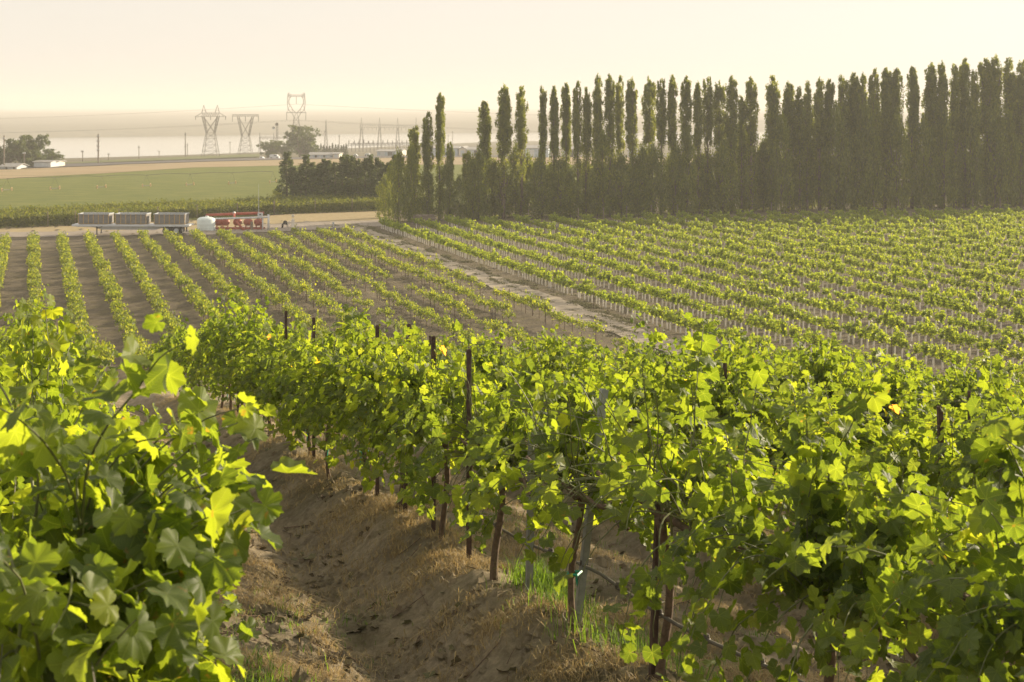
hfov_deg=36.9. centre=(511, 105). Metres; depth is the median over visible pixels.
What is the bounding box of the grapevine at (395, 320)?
[391,315,406,328]
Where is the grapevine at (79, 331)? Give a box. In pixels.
[74,321,92,340]
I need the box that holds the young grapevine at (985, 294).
[979,291,992,310]
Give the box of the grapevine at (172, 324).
[165,317,180,332]
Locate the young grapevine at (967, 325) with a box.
[962,319,980,336]
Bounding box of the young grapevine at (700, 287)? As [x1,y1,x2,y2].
[698,285,706,300]
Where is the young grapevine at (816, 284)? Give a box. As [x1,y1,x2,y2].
[809,280,819,297]
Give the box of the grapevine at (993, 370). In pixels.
[927,350,1023,403]
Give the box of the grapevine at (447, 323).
[440,317,452,338]
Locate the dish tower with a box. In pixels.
[272,123,277,141]
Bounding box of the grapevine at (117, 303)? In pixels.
[110,298,128,312]
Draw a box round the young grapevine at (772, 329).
[765,319,776,340]
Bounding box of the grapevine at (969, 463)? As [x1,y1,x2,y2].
[912,348,1023,579]
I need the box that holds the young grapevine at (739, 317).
[731,309,744,327]
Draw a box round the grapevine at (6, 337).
[0,321,70,354]
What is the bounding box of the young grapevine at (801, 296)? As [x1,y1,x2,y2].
[794,291,805,309]
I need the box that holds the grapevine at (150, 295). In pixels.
[146,287,163,299]
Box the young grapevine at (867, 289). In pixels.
[861,279,875,297]
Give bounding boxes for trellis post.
[284,311,288,437]
[312,317,316,456]
[375,325,380,497]
[403,324,410,512]
[431,336,438,532]
[466,349,474,560]
[525,432,537,592]
[575,388,609,622]
[648,502,665,679]
[723,363,729,395]
[936,406,947,533]
[967,391,970,422]
[977,370,981,396]
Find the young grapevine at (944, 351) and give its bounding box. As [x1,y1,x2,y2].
[939,347,960,367]
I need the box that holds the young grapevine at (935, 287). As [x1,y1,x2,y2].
[930,281,940,294]
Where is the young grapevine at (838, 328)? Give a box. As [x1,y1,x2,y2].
[833,324,843,339]
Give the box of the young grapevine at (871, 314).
[868,311,876,326]
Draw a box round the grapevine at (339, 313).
[334,306,347,321]
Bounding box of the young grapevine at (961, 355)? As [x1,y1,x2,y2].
[952,351,968,373]
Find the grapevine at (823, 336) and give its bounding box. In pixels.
[803,330,868,412]
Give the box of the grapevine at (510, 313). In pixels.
[500,307,516,323]
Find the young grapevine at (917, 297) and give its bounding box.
[913,294,922,309]
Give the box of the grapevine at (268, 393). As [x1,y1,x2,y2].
[256,322,381,477]
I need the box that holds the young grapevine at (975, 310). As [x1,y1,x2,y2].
[970,306,980,320]
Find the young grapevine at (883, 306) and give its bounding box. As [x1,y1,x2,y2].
[876,297,887,313]
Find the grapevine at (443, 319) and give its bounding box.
[434,308,453,334]
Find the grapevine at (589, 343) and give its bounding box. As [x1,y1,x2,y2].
[576,335,600,347]
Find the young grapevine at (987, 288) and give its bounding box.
[979,282,991,298]
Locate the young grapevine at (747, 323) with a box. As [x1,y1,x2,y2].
[745,313,751,332]
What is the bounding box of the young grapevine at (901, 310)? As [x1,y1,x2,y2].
[893,303,906,319]
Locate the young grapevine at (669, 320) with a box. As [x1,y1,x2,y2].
[661,310,673,329]
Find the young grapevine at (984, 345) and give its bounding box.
[976,338,991,358]
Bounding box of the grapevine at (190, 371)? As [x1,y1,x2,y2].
[172,325,236,408]
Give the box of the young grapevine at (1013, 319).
[1006,303,1023,331]
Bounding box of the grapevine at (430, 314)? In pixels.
[422,309,438,321]
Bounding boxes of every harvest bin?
[78,212,113,223]
[115,212,150,223]
[153,212,188,223]
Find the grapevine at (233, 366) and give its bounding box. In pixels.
[213,314,311,424]
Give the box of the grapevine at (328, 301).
[319,294,338,318]
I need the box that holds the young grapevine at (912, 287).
[906,282,916,290]
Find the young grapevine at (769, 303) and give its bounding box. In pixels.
[760,297,778,314]
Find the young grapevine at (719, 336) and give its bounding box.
[715,329,725,340]
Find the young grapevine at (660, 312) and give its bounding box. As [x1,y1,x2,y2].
[655,306,668,326]
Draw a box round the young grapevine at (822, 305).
[818,298,827,315]
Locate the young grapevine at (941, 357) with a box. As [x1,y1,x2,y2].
[932,347,946,369]
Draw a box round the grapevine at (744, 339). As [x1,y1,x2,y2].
[673,328,807,419]
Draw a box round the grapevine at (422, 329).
[411,320,425,335]
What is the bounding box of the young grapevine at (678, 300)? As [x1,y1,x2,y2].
[675,292,687,311]
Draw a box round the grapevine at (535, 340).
[526,332,544,355]
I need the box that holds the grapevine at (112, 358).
[96,345,115,363]
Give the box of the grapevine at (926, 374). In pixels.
[915,364,950,391]
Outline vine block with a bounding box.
[0,192,397,227]
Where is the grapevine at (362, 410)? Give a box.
[313,322,476,506]
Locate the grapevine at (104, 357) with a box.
[94,345,111,367]
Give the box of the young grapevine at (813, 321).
[808,316,817,329]
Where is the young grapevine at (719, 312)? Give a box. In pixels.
[718,311,725,325]
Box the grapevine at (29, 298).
[26,295,44,307]
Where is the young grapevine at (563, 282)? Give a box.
[554,277,570,292]
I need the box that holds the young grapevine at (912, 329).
[905,325,915,340]
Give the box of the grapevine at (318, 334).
[316,325,332,337]
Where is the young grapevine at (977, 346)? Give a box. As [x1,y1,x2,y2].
[975,340,985,358]
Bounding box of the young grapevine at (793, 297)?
[789,291,801,308]
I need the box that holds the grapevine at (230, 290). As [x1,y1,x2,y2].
[226,286,242,299]
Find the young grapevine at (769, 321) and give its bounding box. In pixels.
[762,317,774,339]
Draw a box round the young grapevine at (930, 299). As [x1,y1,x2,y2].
[923,290,935,313]
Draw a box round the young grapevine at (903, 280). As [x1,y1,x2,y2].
[899,277,910,288]
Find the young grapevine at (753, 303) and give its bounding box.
[746,294,756,314]
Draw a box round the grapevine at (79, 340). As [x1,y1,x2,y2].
[0,326,178,453]
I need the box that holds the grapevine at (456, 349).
[439,332,462,363]
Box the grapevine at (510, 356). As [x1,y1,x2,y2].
[495,341,527,359]
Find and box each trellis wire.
[0,476,94,681]
[252,334,1015,598]
[481,351,981,469]
[622,364,1020,409]
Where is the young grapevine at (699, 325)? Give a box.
[695,319,708,332]
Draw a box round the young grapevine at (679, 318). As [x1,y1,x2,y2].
[670,314,684,333]
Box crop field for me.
[0,165,817,226]
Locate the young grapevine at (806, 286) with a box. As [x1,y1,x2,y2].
[803,282,813,297]
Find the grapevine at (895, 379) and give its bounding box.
[827,344,937,442]
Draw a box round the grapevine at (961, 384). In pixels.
[915,361,1023,428]
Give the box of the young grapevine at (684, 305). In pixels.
[681,299,692,312]
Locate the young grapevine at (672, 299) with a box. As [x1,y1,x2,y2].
[667,294,676,309]
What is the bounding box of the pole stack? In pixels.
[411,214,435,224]
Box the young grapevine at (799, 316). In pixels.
[796,310,803,329]
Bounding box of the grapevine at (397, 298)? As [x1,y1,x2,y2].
[390,293,404,304]
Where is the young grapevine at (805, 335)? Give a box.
[802,333,811,351]
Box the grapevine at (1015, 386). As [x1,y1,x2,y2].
[979,363,1023,413]
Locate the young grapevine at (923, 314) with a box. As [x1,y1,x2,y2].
[920,309,928,321]
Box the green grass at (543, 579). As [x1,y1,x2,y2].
[154,405,807,681]
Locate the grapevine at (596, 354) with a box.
[565,339,608,371]
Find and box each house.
[0,163,29,168]
[309,152,332,157]
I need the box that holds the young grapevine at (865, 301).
[859,297,869,312]
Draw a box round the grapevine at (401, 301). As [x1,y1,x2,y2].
[397,294,412,315]
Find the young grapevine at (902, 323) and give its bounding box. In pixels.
[898,319,908,338]
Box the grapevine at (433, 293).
[426,287,443,308]
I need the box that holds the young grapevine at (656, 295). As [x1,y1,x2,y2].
[649,286,659,302]
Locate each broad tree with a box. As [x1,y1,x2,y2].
[374,173,394,217]
[383,147,414,221]
[402,141,421,220]
[415,166,437,217]
[435,157,457,219]
[451,172,468,219]
[459,153,486,219]
[464,147,492,219]
[471,151,499,216]
[485,156,507,217]
[505,142,527,216]
[518,148,537,215]
[524,155,553,218]
[539,162,559,215]
[543,153,579,218]
[573,160,599,214]
[586,127,619,217]
[607,151,637,216]
[619,158,655,216]
[629,140,656,215]
[642,139,669,215]
[658,152,679,212]
[663,139,690,214]
[674,124,699,214]
[688,153,716,211]
[699,146,714,210]
[703,141,744,213]
[755,134,769,210]
[757,133,784,210]
[766,106,796,212]
[803,104,823,209]
[814,144,835,208]
[851,94,883,209]
[868,99,888,207]
[881,107,915,208]
[901,111,922,207]
[918,112,938,206]
[945,112,962,205]
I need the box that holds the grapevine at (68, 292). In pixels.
[64,286,80,299]
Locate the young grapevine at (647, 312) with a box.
[641,303,650,320]
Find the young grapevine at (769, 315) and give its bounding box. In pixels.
[752,311,772,335]
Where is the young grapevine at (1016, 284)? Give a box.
[1010,279,1021,290]
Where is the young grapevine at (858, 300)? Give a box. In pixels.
[853,294,862,310]
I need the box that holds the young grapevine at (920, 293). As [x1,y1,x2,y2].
[911,291,923,302]
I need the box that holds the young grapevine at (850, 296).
[845,292,855,304]
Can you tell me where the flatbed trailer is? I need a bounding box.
[72,223,193,234]
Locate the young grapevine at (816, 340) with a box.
[811,333,827,346]
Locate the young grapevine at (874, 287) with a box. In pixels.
[869,283,880,297]
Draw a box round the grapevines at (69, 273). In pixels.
[0,223,634,361]
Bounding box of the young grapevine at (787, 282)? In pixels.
[783,274,790,292]
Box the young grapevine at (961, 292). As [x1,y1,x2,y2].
[954,289,964,303]
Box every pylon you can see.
[195,105,225,156]
[232,114,258,154]
[286,93,305,147]
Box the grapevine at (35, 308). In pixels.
[1,284,73,341]
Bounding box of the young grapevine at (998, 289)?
[994,287,1011,294]
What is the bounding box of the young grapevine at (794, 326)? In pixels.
[788,322,801,346]
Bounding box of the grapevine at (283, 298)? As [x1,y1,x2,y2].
[273,291,290,315]
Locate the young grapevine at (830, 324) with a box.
[825,317,839,332]
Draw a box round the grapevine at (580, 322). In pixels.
[572,314,591,335]
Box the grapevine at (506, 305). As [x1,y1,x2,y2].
[491,297,512,320]
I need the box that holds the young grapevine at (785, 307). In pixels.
[781,302,799,324]
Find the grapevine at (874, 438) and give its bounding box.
[761,374,986,541]
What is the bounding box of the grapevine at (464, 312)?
[457,304,474,318]
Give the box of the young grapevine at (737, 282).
[733,279,745,291]
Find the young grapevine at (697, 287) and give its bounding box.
[693,284,702,299]
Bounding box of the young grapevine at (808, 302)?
[803,297,813,312]
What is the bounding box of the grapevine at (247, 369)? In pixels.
[231,319,318,411]
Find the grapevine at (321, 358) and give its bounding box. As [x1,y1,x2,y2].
[272,303,448,480]
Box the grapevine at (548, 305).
[534,297,554,312]
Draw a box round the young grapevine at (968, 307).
[963,299,973,321]
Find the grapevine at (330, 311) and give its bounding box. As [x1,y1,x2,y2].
[329,305,339,320]
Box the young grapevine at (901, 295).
[899,287,906,303]
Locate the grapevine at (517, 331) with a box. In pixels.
[505,323,528,343]
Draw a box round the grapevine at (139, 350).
[136,341,154,368]
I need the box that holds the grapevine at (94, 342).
[86,332,110,353]
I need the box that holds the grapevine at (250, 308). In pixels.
[242,301,257,313]
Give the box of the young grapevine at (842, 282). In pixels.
[837,277,845,289]
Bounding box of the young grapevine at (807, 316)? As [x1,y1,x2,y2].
[798,311,812,329]
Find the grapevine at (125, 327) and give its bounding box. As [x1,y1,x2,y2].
[118,316,135,330]
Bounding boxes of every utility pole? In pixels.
[3,136,4,164]
[96,134,99,162]
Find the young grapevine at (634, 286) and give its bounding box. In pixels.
[629,283,639,298]
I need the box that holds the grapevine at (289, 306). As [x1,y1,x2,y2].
[283,300,300,318]
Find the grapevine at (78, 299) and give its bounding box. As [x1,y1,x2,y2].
[66,292,85,306]
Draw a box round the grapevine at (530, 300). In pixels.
[521,292,540,315]
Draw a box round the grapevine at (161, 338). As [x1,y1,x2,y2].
[142,321,195,396]
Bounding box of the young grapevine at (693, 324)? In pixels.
[686,320,701,332]
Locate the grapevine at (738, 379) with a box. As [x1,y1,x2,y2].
[609,317,809,468]
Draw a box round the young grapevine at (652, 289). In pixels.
[646,284,661,302]
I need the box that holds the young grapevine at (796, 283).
[792,280,800,291]
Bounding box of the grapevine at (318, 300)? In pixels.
[313,292,320,312]
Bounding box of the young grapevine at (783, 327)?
[773,318,788,344]
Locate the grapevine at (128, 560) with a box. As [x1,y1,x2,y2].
[0,313,315,681]
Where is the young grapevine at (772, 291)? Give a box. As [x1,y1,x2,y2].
[768,287,776,298]
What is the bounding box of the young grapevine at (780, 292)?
[775,285,784,302]
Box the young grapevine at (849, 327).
[841,319,861,343]
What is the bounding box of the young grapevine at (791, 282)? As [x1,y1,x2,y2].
[789,276,799,293]
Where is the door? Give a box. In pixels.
[38,163,45,167]
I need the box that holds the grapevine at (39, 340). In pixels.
[0,328,116,412]
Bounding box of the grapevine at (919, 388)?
[857,350,953,421]
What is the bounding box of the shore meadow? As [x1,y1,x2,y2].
[65,154,258,163]
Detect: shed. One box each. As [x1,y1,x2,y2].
[32,160,59,167]
[57,160,64,165]
[466,147,479,155]
[525,145,550,156]
[558,146,573,156]
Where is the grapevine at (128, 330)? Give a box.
[121,325,137,339]
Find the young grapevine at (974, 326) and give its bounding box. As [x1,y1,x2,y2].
[969,322,979,337]
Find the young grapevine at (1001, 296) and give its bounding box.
[998,291,1010,314]
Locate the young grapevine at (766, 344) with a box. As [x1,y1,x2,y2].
[755,342,774,360]
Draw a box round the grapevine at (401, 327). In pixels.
[396,321,405,331]
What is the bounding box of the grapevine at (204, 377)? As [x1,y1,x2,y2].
[183,285,249,409]
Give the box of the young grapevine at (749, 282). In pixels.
[743,276,756,294]
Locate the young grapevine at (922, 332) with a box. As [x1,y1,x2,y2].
[915,317,937,341]
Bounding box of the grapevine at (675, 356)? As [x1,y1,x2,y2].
[654,311,765,424]
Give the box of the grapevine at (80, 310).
[68,303,85,319]
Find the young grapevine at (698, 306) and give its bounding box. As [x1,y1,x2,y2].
[694,301,703,317]
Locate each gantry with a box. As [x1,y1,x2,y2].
[258,134,287,151]
[315,123,327,149]
[359,117,416,147]
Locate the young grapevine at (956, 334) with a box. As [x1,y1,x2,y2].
[952,331,974,350]
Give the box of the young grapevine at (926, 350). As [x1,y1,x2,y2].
[920,341,933,364]
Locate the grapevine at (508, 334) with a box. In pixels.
[501,326,517,338]
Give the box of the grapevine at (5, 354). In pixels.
[0,318,117,410]
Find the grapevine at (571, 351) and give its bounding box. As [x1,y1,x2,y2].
[528,339,599,410]
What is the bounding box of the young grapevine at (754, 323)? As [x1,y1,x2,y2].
[745,308,761,335]
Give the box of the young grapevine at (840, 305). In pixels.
[832,301,845,322]
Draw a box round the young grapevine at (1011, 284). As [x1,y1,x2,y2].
[1008,277,1019,292]
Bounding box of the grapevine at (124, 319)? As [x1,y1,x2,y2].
[118,313,137,328]
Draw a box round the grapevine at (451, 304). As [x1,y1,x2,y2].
[445,297,462,318]
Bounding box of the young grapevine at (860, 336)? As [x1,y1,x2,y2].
[856,328,864,345]
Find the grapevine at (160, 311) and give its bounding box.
[156,304,168,321]
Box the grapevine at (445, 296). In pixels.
[434,293,452,313]
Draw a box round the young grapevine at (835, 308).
[830,300,843,320]
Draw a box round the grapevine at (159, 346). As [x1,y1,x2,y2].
[147,326,211,397]
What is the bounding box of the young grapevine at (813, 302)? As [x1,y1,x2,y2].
[811,298,816,314]
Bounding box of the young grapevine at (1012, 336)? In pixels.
[1006,331,1016,348]
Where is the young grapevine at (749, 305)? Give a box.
[746,300,751,312]
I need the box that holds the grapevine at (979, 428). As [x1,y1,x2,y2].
[976,402,1023,434]
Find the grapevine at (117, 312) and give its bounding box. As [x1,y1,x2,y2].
[113,305,129,319]
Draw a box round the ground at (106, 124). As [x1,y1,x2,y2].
[0,108,1023,681]
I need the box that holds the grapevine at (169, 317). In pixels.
[161,309,178,324]
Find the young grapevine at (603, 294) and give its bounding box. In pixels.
[599,290,607,307]
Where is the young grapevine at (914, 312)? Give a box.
[906,301,922,323]
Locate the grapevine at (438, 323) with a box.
[430,315,443,331]
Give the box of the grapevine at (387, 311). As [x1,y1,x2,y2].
[376,300,394,326]
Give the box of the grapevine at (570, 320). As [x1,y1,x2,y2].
[564,315,577,331]
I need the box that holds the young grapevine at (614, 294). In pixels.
[611,291,622,311]
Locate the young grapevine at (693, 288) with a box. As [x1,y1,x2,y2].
[688,282,697,298]
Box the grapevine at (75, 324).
[73,316,88,326]
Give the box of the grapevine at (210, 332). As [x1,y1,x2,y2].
[191,277,287,404]
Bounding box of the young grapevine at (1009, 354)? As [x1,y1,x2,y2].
[1001,343,1022,361]
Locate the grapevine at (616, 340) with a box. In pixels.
[611,337,627,350]
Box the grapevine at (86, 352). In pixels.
[0,305,112,405]
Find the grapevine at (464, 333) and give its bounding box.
[457,324,478,348]
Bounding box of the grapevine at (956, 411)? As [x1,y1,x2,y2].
[880,373,1023,485]
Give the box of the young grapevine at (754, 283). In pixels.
[750,279,762,297]
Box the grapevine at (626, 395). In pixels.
[563,342,703,454]
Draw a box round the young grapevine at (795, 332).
[785,327,802,348]
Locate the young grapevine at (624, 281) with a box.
[622,278,632,295]
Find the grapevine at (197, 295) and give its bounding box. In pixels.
[189,290,208,314]
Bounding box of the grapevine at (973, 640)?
[753,397,1023,681]
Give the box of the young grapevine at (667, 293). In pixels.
[663,287,673,308]
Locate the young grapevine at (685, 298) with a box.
[678,293,690,311]
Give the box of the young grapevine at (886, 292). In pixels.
[882,287,894,297]
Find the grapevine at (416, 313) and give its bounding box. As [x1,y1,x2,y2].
[413,307,422,321]
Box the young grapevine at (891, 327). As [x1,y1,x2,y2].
[888,315,901,335]
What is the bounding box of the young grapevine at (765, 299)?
[763,297,775,313]
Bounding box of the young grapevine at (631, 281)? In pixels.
[625,273,640,294]
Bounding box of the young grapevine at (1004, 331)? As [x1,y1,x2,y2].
[999,325,1013,346]
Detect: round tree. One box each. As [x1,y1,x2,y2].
[0,138,45,166]
[0,144,20,164]
[19,134,50,165]
[42,148,64,159]
[256,141,281,157]
[269,140,294,156]
[283,125,321,156]
[292,141,318,155]
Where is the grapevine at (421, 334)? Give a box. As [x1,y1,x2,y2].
[413,332,426,341]
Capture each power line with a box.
[0,104,692,119]
[6,120,581,133]
[23,120,922,140]
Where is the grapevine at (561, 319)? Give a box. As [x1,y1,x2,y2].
[556,315,569,329]
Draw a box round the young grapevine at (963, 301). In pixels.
[955,292,975,317]
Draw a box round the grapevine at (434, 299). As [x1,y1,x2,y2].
[430,293,445,310]
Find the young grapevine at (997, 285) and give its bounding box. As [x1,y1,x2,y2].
[992,283,1004,300]
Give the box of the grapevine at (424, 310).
[416,306,434,325]
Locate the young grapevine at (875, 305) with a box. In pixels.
[871,299,881,314]
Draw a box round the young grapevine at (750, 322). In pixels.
[748,314,757,332]
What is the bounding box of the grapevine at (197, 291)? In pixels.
[187,287,203,308]
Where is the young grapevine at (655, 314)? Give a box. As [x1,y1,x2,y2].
[653,306,666,325]
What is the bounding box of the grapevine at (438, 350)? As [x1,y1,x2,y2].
[411,334,456,370]
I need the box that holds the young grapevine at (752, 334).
[749,332,771,343]
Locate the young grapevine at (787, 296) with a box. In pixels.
[784,291,790,303]
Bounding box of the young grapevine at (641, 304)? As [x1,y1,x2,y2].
[635,302,646,320]
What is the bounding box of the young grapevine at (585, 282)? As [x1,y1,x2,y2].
[580,279,592,299]
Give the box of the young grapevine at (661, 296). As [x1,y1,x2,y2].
[657,289,667,306]
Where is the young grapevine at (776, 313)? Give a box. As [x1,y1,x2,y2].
[767,306,779,318]
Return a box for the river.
[0,131,982,157]
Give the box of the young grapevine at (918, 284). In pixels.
[911,278,927,297]
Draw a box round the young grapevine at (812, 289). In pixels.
[807,281,818,298]
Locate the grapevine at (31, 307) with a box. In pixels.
[27,303,42,313]
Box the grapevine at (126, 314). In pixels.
[113,310,131,333]
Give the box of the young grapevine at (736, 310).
[731,307,744,325]
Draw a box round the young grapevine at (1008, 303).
[998,296,1016,315]
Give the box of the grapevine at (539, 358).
[525,336,541,361]
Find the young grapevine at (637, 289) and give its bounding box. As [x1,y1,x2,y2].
[635,282,647,299]
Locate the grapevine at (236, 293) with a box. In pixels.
[227,288,247,300]
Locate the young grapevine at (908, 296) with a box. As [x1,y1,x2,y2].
[901,290,912,305]
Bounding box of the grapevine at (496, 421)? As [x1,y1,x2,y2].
[374,346,593,579]
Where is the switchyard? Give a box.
[348,140,409,151]
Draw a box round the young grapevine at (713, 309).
[707,305,718,320]
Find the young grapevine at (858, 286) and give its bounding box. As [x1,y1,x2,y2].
[856,280,866,294]
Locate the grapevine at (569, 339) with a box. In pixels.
[561,332,575,344]
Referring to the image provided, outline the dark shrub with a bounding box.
[271,188,282,196]
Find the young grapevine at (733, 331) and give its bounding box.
[727,326,742,344]
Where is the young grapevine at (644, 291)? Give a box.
[641,285,648,300]
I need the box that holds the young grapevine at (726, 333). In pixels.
[717,325,736,341]
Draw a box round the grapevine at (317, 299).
[316,291,331,313]
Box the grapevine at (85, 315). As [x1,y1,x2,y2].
[69,308,88,323]
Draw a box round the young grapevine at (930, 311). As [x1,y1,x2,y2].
[924,308,937,317]
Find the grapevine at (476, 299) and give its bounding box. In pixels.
[472,294,483,310]
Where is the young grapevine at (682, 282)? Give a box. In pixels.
[679,274,686,293]
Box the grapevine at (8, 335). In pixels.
[0,311,88,349]
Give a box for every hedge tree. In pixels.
[274,151,296,197]
[282,166,299,197]
[287,167,309,196]
[291,154,313,196]
[300,162,320,196]
[308,163,324,195]
[313,158,331,196]
[318,159,334,195]
[326,161,344,198]
[332,155,348,195]
[337,154,356,196]
[341,155,361,195]
[346,159,367,197]
[355,158,371,204]
[360,154,378,196]
[365,157,382,197]
[370,162,388,197]
[377,162,397,198]
[388,154,403,205]
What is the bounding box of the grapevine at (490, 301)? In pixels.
[485,296,502,317]
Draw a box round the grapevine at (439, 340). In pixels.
[428,334,443,344]
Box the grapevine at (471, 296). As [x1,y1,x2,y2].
[467,288,484,301]
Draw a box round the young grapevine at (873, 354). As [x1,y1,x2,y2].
[870,347,886,371]
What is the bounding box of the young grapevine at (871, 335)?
[864,322,882,347]
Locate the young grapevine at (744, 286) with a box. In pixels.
[740,282,750,295]
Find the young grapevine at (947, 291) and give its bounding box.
[944,287,949,295]
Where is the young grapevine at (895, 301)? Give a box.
[887,297,900,315]
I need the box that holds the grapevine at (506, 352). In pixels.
[481,333,518,362]
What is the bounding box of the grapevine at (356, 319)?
[342,308,361,322]
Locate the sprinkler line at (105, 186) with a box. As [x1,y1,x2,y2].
[1,171,276,191]
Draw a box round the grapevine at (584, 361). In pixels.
[514,336,654,440]
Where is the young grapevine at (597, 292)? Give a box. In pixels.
[595,290,605,305]
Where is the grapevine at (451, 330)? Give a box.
[444,320,461,340]
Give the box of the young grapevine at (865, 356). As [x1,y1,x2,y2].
[855,351,869,362]
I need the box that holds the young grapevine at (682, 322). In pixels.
[678,318,688,334]
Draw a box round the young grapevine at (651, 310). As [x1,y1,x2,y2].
[642,303,660,323]
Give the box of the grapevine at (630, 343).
[622,335,642,348]
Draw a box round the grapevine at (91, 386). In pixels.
[0,345,261,681]
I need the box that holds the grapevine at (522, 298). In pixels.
[516,289,533,313]
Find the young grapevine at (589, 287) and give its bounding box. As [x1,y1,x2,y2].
[583,283,594,302]
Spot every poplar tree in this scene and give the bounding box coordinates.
[406,125,423,218]
[420,111,435,213]
[434,92,445,219]
[445,142,455,213]
[461,150,471,218]
[476,100,491,217]
[493,83,513,218]
[513,85,529,216]
[537,85,547,217]
[548,85,559,208]
[559,82,571,213]
[571,80,584,215]
[580,86,592,214]
[590,73,604,215]
[602,73,617,215]
[614,75,625,211]
[624,76,639,201]
[640,76,656,212]
[654,78,668,214]
[666,74,680,214]
[678,75,693,212]
[691,81,705,213]
[701,76,714,211]
[712,80,727,212]
[723,75,740,212]
[736,96,747,211]
[742,76,759,211]
[764,75,781,210]
[779,82,796,210]
[793,86,806,210]
[801,80,813,210]
[809,76,829,209]
[823,78,835,209]
[835,74,851,204]
[848,72,861,209]
[858,72,868,177]
[867,68,881,209]
[879,67,892,208]
[890,67,905,208]
[905,65,920,208]
[921,61,940,207]
[933,60,951,207]
[947,63,964,207]
[957,57,974,207]
[968,69,982,207]
[977,57,993,205]
[986,53,1006,206]
[1001,57,1019,203]
[1014,59,1023,205]
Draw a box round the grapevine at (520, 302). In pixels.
[513,298,527,310]
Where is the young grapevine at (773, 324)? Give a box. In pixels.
[771,322,780,343]
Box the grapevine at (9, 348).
[0,311,67,358]
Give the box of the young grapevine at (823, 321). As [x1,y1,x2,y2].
[818,315,831,336]
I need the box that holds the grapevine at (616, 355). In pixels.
[612,344,625,363]
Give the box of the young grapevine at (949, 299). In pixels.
[941,292,960,316]
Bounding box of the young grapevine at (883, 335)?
[879,331,890,353]
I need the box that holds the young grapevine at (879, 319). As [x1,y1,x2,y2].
[872,314,883,329]
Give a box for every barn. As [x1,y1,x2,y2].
[432,146,461,155]
[459,146,467,155]
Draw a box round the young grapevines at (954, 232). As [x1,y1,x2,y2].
[378,203,1023,394]
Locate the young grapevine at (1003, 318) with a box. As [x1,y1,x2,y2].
[998,312,1008,328]
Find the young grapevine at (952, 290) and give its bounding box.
[949,285,959,300]
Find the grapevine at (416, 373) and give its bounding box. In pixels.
[344,316,544,538]
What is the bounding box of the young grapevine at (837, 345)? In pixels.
[826,331,846,355]
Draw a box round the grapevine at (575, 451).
[436,331,686,630]
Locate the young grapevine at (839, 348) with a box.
[836,346,844,354]
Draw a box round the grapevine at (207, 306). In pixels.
[198,297,218,317]
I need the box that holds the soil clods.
[135,416,927,681]
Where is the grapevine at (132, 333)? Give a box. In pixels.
[124,328,143,343]
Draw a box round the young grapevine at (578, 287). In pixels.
[570,284,581,298]
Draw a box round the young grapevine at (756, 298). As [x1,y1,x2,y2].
[753,294,769,316]
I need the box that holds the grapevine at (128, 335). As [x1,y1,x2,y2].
[122,328,141,346]
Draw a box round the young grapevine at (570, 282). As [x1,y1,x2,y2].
[566,278,577,293]
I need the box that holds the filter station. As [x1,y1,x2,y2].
[205,188,269,229]
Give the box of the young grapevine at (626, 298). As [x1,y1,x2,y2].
[623,295,635,315]
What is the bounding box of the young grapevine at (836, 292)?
[833,289,844,300]
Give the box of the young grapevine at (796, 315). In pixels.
[793,309,805,326]
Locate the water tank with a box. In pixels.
[197,216,215,230]
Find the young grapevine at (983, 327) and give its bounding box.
[974,318,988,339]
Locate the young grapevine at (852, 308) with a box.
[844,305,856,322]
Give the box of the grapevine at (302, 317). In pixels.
[293,312,310,325]
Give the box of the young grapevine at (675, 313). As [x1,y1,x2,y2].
[664,308,683,331]
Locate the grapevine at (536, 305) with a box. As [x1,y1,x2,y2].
[529,296,546,317]
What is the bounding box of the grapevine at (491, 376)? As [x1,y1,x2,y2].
[480,342,550,416]
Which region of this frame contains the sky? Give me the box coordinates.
[0,0,1023,108]
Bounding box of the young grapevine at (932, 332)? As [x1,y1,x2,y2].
[923,323,942,343]
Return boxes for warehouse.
[376,149,395,155]
[395,149,406,155]
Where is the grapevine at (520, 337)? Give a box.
[512,327,533,345]
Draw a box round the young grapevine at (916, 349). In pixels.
[912,341,924,361]
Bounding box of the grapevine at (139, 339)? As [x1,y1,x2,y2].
[134,335,148,353]
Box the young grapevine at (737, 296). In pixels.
[729,289,746,309]
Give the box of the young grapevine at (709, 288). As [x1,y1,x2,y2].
[703,285,714,302]
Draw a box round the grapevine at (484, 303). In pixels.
[476,297,488,312]
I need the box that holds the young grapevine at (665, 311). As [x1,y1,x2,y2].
[663,309,675,328]
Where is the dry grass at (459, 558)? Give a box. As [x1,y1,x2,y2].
[99,394,1023,681]
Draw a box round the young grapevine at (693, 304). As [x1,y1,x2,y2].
[687,300,704,315]
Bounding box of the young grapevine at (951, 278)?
[944,276,954,286]
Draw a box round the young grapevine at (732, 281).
[727,275,742,291]
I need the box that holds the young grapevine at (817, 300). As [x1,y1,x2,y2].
[813,298,821,315]
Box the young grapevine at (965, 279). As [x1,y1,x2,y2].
[961,275,972,289]
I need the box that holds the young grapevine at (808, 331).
[801,326,810,349]
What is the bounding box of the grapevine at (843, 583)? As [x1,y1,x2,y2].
[616,347,1011,681]
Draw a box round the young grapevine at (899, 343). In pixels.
[891,331,906,357]
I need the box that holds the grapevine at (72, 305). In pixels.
[66,297,85,310]
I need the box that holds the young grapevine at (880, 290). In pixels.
[876,283,884,298]
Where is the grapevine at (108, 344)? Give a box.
[89,341,114,358]
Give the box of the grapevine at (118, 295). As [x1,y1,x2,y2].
[105,283,122,300]
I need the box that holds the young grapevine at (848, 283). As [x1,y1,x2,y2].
[845,275,854,292]
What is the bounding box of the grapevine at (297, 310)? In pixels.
[287,305,304,320]
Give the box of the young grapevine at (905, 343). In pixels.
[899,338,911,358]
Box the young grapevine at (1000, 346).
[988,335,1010,357]

